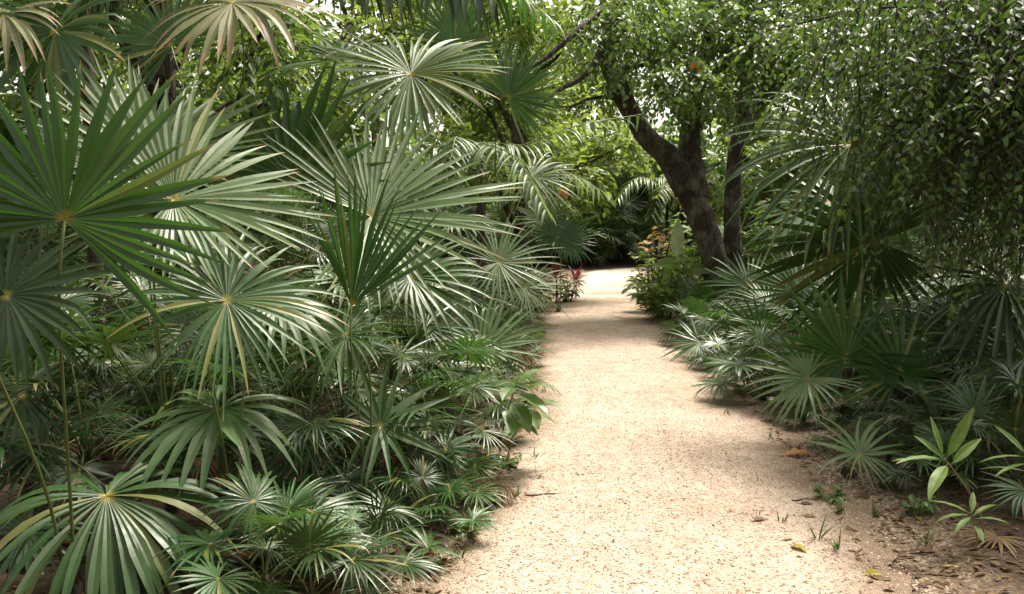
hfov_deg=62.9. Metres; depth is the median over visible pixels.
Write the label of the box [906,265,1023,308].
fan palm
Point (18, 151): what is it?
fan palm
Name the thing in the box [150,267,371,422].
fan palm
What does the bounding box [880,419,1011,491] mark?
fan palm
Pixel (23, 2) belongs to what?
broadleaf tree
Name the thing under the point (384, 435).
fan palm
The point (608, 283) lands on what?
path
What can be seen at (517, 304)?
fan palm
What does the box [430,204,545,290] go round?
fan palm
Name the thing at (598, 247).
leafy shrub
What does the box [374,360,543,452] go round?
fan palm
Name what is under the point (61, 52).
fan palm
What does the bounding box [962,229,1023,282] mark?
fan palm
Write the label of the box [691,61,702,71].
dead leaf
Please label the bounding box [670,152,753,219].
fan palm
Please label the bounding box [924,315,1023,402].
fan palm
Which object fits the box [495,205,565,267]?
fan palm
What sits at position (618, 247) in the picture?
leafy shrub
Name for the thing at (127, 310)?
fan palm
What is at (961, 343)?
fan palm
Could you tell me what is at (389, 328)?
fan palm
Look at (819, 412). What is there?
fan palm
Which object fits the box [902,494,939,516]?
weed
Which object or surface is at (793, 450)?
fallen leaf
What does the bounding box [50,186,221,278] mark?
fan palm
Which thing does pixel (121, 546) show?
fan palm
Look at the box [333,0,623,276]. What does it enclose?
broadleaf tree
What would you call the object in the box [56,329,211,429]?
fan palm
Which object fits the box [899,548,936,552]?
fallen leaf
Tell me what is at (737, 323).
fan palm
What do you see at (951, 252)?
fan palm
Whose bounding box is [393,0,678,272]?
broadleaf tree
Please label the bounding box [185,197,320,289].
fan palm
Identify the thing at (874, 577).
leaf litter
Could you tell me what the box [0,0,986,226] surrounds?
sky
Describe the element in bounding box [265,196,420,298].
fan palm
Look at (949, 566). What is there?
fallen leaf
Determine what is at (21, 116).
broadleaf tree
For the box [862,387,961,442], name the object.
fan palm
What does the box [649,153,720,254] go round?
fan palm
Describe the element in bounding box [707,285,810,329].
fan palm
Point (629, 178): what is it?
fan palm
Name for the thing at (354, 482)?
fan palm
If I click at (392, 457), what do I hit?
fan palm
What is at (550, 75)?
broadleaf tree
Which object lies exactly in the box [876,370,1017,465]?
fan palm
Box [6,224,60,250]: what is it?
fan palm
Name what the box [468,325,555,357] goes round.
fan palm
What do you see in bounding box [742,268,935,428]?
fan palm
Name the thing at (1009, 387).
fan palm
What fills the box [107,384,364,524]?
fan palm
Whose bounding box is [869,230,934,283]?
fan palm
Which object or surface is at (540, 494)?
twig
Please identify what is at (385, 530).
fan palm
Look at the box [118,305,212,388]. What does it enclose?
fan palm
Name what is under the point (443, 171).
fan palm
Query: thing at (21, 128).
fan palm
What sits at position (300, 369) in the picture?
fan palm
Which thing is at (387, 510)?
fan palm
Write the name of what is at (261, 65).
broadleaf tree
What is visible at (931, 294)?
fan palm
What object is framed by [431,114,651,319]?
feather palm
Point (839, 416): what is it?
fan palm
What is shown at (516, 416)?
broadleaf herb
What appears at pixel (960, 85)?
overhanging tree
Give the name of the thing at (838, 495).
weed
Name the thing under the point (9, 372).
fan palm
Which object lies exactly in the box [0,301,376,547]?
fan palm
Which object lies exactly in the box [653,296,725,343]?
fan palm
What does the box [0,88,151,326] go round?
fan palm
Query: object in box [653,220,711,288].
paddle leaf plant
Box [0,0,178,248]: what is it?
broadleaf tree
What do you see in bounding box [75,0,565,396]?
feather palm
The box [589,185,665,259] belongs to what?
fan palm
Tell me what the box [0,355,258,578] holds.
fan palm
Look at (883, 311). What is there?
fan palm
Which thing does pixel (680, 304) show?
fan palm
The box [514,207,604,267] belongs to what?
fan palm
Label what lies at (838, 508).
grass tuft
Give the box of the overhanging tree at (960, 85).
[676,0,1023,371]
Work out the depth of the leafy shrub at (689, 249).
16.07 m
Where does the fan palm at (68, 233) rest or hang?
on the ground
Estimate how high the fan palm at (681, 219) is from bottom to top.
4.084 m
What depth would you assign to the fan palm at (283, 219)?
17.85 m
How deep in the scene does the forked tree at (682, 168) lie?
11.92 m
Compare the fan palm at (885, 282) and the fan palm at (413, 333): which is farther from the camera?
the fan palm at (885, 282)
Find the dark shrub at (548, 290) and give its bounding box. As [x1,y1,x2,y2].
[517,267,563,309]
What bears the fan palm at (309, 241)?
on the ground
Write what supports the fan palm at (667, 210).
on the ground
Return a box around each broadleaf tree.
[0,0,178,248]
[0,0,320,270]
[0,0,385,326]
[0,5,72,180]
[1,0,37,33]
[110,1,291,210]
[192,0,435,261]
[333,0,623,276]
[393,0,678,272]
[432,30,634,238]
[487,18,658,255]
[608,0,776,261]
[652,36,837,272]
[756,1,948,256]
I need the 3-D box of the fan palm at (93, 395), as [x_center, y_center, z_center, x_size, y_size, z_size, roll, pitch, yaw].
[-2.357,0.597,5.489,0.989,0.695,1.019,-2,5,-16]
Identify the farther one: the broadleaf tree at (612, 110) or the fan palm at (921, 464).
the broadleaf tree at (612, 110)
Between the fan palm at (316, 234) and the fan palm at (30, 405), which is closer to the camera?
the fan palm at (30, 405)
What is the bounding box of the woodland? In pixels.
[13,101,1012,260]
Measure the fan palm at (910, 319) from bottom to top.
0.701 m
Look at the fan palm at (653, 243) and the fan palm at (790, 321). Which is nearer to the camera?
the fan palm at (790, 321)
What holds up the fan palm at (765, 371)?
on the ground
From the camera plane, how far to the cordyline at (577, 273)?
15.93 m
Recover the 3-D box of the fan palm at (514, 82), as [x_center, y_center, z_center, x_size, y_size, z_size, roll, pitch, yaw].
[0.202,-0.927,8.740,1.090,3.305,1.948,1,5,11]
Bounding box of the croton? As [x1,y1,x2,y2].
[629,226,684,311]
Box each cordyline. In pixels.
[540,260,571,302]
[563,264,590,297]
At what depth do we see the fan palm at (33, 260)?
7.50 m
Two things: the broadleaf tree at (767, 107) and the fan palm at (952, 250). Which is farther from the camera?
the broadleaf tree at (767, 107)
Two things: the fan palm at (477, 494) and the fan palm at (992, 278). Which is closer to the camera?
the fan palm at (477, 494)
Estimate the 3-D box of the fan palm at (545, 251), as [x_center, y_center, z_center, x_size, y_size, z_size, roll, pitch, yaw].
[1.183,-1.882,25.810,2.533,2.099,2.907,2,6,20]
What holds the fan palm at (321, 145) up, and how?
on the ground
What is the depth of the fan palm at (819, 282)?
8.17 m
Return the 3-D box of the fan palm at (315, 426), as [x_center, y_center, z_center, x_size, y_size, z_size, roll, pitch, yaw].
[-1.432,0.603,4.386,1.827,1.369,1.892,0,5,3]
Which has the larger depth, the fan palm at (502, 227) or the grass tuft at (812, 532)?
the fan palm at (502, 227)
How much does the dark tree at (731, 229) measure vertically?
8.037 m
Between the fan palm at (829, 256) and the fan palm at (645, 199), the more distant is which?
the fan palm at (645, 199)
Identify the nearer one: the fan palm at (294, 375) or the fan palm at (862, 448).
the fan palm at (862, 448)
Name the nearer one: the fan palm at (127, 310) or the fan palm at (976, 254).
the fan palm at (127, 310)
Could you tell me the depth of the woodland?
34.37 m
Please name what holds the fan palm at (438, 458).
on the ground
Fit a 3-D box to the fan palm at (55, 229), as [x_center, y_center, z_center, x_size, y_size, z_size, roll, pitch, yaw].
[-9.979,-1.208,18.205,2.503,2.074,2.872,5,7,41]
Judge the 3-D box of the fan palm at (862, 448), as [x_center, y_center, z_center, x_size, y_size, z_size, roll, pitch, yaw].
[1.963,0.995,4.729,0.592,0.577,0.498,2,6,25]
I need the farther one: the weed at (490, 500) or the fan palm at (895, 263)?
the fan palm at (895, 263)
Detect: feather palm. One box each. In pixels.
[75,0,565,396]
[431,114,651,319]
[610,176,702,285]
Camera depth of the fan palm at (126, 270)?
7.77 m
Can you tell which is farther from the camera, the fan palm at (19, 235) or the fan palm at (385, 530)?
the fan palm at (19, 235)
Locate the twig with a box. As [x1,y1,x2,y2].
[525,493,561,495]
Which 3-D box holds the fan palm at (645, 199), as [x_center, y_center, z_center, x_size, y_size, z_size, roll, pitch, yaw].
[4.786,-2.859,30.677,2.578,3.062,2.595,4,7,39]
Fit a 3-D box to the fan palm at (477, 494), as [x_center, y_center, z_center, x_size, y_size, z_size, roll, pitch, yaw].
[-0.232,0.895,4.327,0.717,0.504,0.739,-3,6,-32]
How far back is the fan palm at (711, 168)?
29.23 m
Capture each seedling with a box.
[893,407,984,537]
[935,492,1008,547]
[979,425,1023,475]
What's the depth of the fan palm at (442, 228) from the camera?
18.56 m
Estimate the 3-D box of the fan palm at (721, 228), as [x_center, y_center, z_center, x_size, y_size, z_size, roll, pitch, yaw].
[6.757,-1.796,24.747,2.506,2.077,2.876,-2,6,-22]
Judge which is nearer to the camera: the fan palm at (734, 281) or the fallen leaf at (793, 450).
the fallen leaf at (793, 450)
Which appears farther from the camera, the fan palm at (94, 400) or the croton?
the croton
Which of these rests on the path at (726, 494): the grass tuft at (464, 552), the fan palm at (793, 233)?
the grass tuft at (464, 552)
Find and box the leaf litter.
[0,311,1023,593]
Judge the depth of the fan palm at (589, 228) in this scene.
27.73 m
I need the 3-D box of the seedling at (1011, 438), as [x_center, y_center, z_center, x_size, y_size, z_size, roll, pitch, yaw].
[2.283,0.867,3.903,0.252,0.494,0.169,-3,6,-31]
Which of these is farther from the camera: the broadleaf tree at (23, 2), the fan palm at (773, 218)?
the fan palm at (773, 218)
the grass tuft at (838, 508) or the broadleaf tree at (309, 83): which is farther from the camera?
the broadleaf tree at (309, 83)
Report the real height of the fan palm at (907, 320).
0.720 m
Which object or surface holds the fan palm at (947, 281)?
on the ground
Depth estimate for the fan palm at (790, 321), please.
9.15 m
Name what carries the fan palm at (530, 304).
on the ground
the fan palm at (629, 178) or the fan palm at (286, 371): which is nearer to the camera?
the fan palm at (286, 371)
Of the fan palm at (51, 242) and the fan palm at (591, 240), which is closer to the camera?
the fan palm at (51, 242)
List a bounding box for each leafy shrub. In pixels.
[579,227,617,266]
[599,207,650,260]
[621,248,700,321]
[660,211,702,288]
[720,197,809,288]
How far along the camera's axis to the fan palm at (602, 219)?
26.33 m
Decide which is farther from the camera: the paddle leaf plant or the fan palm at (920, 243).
the fan palm at (920, 243)
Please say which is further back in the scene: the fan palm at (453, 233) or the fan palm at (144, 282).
the fan palm at (453, 233)
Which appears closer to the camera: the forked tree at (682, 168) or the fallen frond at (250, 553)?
the fallen frond at (250, 553)
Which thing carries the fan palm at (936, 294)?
on the ground
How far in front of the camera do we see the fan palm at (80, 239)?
9.06 m
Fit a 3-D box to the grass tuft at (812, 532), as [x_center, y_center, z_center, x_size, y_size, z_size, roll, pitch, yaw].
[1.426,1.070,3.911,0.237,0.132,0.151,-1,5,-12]
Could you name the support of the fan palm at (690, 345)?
on the ground
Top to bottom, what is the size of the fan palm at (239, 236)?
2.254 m
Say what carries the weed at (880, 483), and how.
on the ground
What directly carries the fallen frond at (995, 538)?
on the ground
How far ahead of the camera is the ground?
4.32 m
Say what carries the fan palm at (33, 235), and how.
on the ground
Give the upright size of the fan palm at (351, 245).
1.790 m
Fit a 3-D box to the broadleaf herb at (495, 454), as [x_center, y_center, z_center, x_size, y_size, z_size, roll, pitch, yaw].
[-0.204,0.895,4.818,0.324,0.393,0.232,0,5,0]
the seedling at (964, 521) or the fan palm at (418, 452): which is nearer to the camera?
the seedling at (964, 521)
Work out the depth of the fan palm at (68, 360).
7.01 m
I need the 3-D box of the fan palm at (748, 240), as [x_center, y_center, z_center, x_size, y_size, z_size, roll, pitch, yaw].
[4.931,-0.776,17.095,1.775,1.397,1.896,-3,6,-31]
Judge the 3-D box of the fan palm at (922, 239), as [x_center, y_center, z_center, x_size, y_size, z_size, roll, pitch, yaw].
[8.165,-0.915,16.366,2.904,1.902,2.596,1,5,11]
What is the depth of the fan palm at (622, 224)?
27.13 m
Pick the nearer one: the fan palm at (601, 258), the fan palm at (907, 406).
the fan palm at (907, 406)
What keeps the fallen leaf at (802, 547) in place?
on the path at (726, 494)
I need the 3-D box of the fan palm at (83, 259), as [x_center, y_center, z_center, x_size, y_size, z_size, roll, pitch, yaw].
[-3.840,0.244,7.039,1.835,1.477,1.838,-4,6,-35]
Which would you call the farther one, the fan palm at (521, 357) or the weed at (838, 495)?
the fan palm at (521, 357)
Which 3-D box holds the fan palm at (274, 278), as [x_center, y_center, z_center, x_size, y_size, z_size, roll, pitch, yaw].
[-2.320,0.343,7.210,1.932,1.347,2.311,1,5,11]
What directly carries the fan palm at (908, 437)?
on the ground
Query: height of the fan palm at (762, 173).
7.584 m
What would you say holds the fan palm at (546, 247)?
on the ground
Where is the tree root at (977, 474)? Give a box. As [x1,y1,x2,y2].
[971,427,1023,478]
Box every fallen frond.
[229,546,289,570]
[948,524,1023,558]
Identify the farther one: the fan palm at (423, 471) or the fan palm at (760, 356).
the fan palm at (760, 356)
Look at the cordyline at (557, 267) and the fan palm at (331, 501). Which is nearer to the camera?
the fan palm at (331, 501)
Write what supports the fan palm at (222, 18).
on the ground
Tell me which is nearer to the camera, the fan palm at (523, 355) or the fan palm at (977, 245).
the fan palm at (523, 355)
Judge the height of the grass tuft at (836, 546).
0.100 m
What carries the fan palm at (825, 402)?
on the ground
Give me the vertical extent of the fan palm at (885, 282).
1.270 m
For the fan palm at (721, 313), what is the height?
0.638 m
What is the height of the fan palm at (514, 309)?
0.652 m
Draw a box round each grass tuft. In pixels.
[452,543,476,560]
[800,511,846,538]
[815,529,840,550]
[829,492,848,514]
[872,495,887,516]
[917,527,933,546]
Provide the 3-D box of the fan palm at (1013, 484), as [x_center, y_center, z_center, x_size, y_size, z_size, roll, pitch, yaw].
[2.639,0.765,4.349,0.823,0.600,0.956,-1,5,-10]
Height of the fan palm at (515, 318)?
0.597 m
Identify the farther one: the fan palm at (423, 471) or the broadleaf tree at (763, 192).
the broadleaf tree at (763, 192)
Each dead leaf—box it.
[558,187,568,198]
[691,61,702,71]
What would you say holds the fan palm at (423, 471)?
on the ground
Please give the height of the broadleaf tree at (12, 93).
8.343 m
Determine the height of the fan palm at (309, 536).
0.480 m
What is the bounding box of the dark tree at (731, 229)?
[678,0,910,288]
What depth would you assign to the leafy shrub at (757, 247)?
15.98 m
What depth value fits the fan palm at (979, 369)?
5.63 m
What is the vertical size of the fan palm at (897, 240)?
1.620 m
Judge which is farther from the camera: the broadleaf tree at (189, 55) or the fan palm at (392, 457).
the broadleaf tree at (189, 55)
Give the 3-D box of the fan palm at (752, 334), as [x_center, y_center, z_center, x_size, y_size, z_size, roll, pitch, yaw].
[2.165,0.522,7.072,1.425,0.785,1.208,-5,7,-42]
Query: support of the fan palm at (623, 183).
on the ground
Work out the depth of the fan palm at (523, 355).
7.46 m
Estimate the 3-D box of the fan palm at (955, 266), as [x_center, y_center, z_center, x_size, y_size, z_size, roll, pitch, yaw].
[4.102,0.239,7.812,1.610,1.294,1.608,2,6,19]
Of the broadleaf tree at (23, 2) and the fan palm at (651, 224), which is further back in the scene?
the fan palm at (651, 224)
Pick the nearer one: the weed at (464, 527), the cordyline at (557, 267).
the weed at (464, 527)
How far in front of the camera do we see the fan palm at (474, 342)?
5.94 m
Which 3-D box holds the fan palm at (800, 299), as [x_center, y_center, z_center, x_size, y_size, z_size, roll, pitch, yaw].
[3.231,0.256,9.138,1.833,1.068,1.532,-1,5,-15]
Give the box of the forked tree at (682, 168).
[520,0,951,309]
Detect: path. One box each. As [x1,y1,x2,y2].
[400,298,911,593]
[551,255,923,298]
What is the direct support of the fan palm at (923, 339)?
on the ground
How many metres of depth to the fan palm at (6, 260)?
7.53 m
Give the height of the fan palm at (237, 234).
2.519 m
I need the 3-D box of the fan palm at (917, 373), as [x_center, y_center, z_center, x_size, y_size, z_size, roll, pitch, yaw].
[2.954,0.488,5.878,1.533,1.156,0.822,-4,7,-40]
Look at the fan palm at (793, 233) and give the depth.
22.07 m
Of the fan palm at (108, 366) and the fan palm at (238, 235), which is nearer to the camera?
the fan palm at (108, 366)
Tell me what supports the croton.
on the ground
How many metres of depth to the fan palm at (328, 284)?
7.78 m
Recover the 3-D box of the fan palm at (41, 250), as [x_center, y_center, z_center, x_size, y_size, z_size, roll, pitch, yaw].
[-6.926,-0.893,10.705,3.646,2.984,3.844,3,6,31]
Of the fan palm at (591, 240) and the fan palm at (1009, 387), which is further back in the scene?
the fan palm at (591, 240)
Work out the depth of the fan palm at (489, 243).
17.35 m
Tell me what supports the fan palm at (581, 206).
on the ground
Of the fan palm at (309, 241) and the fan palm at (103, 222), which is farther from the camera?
the fan palm at (309, 241)
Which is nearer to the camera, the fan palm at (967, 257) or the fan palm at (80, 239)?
the fan palm at (80, 239)
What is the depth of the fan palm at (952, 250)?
13.07 m
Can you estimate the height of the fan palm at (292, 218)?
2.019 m
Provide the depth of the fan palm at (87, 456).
4.23 m
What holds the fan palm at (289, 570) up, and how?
on the ground
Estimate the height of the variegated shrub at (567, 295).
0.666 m
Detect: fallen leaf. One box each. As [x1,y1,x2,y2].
[778,448,811,455]
[787,543,806,551]
[865,567,880,575]
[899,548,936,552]
[936,565,960,567]
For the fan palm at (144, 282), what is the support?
on the ground
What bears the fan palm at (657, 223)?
on the ground
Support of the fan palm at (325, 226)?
on the ground
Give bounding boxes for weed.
[438,510,483,537]
[468,487,503,507]
[489,453,528,469]
[812,483,848,505]
[869,457,912,490]
[875,421,926,449]
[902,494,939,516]
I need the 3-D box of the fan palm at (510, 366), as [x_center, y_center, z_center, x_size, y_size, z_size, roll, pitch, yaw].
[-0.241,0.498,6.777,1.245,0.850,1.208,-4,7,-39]
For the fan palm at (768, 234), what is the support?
on the ground
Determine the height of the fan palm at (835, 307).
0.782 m
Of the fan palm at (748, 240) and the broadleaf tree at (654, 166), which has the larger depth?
the broadleaf tree at (654, 166)
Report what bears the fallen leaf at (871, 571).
on the path at (726, 494)
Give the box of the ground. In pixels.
[0,233,1023,593]
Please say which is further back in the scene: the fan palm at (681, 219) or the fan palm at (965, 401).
the fan palm at (681, 219)
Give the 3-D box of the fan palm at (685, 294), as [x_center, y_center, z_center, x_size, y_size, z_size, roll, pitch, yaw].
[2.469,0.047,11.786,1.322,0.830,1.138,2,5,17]
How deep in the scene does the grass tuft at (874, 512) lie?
4.26 m
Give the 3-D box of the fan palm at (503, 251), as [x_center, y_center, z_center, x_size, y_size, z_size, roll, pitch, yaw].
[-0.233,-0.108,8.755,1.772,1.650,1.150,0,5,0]
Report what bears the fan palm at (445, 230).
on the ground
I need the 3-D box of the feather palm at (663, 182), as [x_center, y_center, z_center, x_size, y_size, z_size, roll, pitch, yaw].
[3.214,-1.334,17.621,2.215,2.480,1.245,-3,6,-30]
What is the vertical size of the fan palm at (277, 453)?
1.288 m
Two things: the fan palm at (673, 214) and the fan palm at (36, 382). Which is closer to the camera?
the fan palm at (36, 382)
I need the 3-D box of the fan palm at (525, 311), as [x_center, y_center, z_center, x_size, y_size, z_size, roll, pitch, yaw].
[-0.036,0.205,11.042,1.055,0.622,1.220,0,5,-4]
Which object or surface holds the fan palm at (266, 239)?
on the ground
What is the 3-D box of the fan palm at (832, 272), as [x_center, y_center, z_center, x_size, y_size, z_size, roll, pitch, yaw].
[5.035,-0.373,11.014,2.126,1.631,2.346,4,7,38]
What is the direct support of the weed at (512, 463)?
on the path at (726, 494)
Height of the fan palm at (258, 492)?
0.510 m
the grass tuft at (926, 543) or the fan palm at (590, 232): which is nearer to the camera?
the grass tuft at (926, 543)
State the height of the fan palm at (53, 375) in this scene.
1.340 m
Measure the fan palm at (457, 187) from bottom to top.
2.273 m
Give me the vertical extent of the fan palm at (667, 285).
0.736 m
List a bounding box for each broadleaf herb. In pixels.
[454,420,501,478]
[496,369,565,468]
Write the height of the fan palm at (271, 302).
1.491 m
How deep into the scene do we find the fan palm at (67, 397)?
6.00 m
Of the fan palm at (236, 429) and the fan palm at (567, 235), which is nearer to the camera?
the fan palm at (236, 429)
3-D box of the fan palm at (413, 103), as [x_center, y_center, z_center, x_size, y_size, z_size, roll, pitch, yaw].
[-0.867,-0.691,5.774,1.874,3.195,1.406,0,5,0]
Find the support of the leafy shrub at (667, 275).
on the ground
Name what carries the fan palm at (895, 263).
on the ground
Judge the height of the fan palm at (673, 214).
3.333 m
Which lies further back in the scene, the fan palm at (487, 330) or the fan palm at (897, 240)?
the fan palm at (897, 240)
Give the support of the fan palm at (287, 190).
on the ground
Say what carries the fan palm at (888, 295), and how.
on the ground
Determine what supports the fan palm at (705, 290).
on the ground
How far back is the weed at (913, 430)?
5.23 m
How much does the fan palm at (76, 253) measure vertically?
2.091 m
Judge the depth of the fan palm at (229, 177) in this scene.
10.12 m
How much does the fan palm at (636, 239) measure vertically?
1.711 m
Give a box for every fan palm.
[0,0,127,481]
[0,59,233,593]
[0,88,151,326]
[0,118,87,287]
[0,157,179,326]
[0,246,126,391]
[0,275,154,435]
[0,280,294,512]
[0,284,257,507]
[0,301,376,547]
[0,320,84,390]
[0,339,167,451]
[0,352,111,436]
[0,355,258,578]
[0,390,273,593]
[1,116,152,305]
[1,172,106,318]
[1,185,70,286]
[1,197,55,272]
[1,277,307,466]
[2,134,199,284]
[3,148,152,324]
[4,199,136,295]
[5,198,84,390]
[5,251,156,396]
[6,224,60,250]
[7,50,337,512]
[8,309,127,386]
[9,221,73,247]
[10,347,108,405]
[22,129,342,350]
[47,240,249,350]
[47,289,413,539]
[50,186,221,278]
[50,241,281,439]
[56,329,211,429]
[71,346,197,446]
[91,0,344,461]
[104,294,485,572]
[105,175,323,305]
[105,215,356,548]
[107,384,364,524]
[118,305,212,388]
[129,262,341,404]
[138,298,401,473]
[141,199,300,302]
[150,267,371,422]
[153,463,389,593]
[155,118,455,336]
[161,155,403,346]
[176,346,362,448]
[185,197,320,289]
[199,57,529,466]
[199,161,405,318]
[217,504,414,593]
[218,480,392,578]
[219,297,513,499]
[229,262,444,366]
[229,284,325,394]
[231,157,412,309]
[232,147,516,337]
[240,213,322,277]
[251,401,482,528]
[253,144,468,298]
[258,0,520,397]
[259,204,314,269]
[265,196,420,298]
[270,157,455,515]
[275,201,336,266]
[277,312,389,395]
[281,335,470,441]
[287,147,499,291]
[288,256,536,392]
[292,281,504,418]
[300,469,463,593]
[313,162,509,317]
[321,357,501,495]
[323,382,478,484]
[326,209,461,299]
[326,338,522,509]
[345,313,485,418]
[345,454,505,533]
[346,161,529,324]
[346,486,460,548]
[361,280,557,408]
[373,333,548,431]
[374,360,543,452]
[410,208,569,348]
[410,427,527,524]
[411,208,492,274]
[424,208,492,271]
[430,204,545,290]
[431,305,558,402]
[434,205,531,285]
[440,296,542,379]
[460,311,550,353]
[462,36,583,329]
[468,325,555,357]
[476,284,544,335]
[486,194,554,258]
[490,295,546,317]
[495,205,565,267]
[496,203,589,263]
[497,297,552,338]
[508,287,549,315]
[512,207,588,266]
[513,284,551,316]
[514,191,596,311]
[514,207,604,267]
[530,194,629,264]
[535,203,620,261]
[536,196,618,261]
[547,214,626,268]
[569,196,653,263]
[583,169,657,258]
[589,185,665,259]
[590,205,642,264]
[595,209,663,258]
[598,214,655,260]
[604,219,652,262]
[606,167,664,257]
[616,178,678,256]
[617,217,671,256]
[619,157,677,255]
[624,161,683,255]
[624,182,678,246]
[635,152,725,253]
[641,273,723,325]
[645,176,720,228]
[645,271,702,311]
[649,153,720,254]
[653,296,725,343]
[658,290,804,372]
[662,278,726,330]
[662,291,700,315]
[663,153,725,216]
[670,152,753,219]
[675,300,739,351]
[686,312,780,370]
[689,312,848,401]
[696,245,854,341]
[697,309,792,382]
[698,210,770,252]
[702,1,902,268]
[706,251,837,325]
[707,81,990,339]
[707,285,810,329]
[713,339,816,395]
[714,153,757,214]
[718,337,793,404]
[721,212,805,269]
[737,271,833,340]
[742,227,799,269]
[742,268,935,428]
[742,274,893,372]
[747,174,956,309]
[753,196,924,292]
[761,211,823,266]
[764,369,861,421]
[766,375,837,426]
[776,307,804,333]
[785,291,873,344]
[804,404,880,451]
[805,414,916,493]
[814,258,948,311]
[822,376,912,431]
[825,212,981,306]
[826,287,972,432]
[828,412,942,465]
[833,226,944,291]
[844,282,954,376]
[845,339,955,398]
[846,181,1021,288]
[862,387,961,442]
[868,180,1019,290]
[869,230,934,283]
[874,203,1017,284]
[874,209,966,260]
[874,300,971,368]
[874,321,1015,406]
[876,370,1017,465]
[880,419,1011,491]
[881,303,936,350]
[883,259,1009,318]
[883,262,1023,339]
[885,277,994,328]
[885,284,910,309]
[885,288,988,343]
[888,251,1023,412]
[894,374,1023,467]
[904,201,1012,283]
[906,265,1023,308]
[916,342,1023,418]
[917,225,988,265]
[921,356,1023,454]
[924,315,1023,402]
[929,396,1023,518]
[934,206,1023,277]
[936,209,1022,274]
[939,272,1021,309]
[957,352,1023,411]
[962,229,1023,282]
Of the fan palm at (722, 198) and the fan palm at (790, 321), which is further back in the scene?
the fan palm at (722, 198)
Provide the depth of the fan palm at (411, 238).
14.07 m
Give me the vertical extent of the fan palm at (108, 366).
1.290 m
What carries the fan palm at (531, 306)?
on the ground
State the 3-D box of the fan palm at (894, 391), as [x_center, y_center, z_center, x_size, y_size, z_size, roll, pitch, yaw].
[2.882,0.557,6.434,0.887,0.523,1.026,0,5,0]
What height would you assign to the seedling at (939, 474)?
0.658 m
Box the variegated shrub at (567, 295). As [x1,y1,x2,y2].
[550,270,586,301]
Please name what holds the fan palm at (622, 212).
on the ground
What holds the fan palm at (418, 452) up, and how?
on the ground
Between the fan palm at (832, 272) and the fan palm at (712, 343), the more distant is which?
the fan palm at (832, 272)
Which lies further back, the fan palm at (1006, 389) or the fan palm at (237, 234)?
the fan palm at (237, 234)
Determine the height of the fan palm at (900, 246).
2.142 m
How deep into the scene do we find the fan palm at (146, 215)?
10.80 m
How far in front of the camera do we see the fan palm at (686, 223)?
29.61 m
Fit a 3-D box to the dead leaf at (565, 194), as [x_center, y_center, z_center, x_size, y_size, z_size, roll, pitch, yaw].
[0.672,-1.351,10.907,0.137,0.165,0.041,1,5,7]
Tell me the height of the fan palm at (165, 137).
2.251 m
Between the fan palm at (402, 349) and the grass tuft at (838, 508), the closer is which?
the grass tuft at (838, 508)
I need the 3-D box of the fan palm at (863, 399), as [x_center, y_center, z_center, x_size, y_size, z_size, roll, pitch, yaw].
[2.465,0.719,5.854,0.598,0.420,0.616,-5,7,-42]
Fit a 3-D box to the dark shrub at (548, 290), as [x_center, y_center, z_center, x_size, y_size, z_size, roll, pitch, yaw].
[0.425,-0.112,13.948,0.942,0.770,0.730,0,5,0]
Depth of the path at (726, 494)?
4.51 m

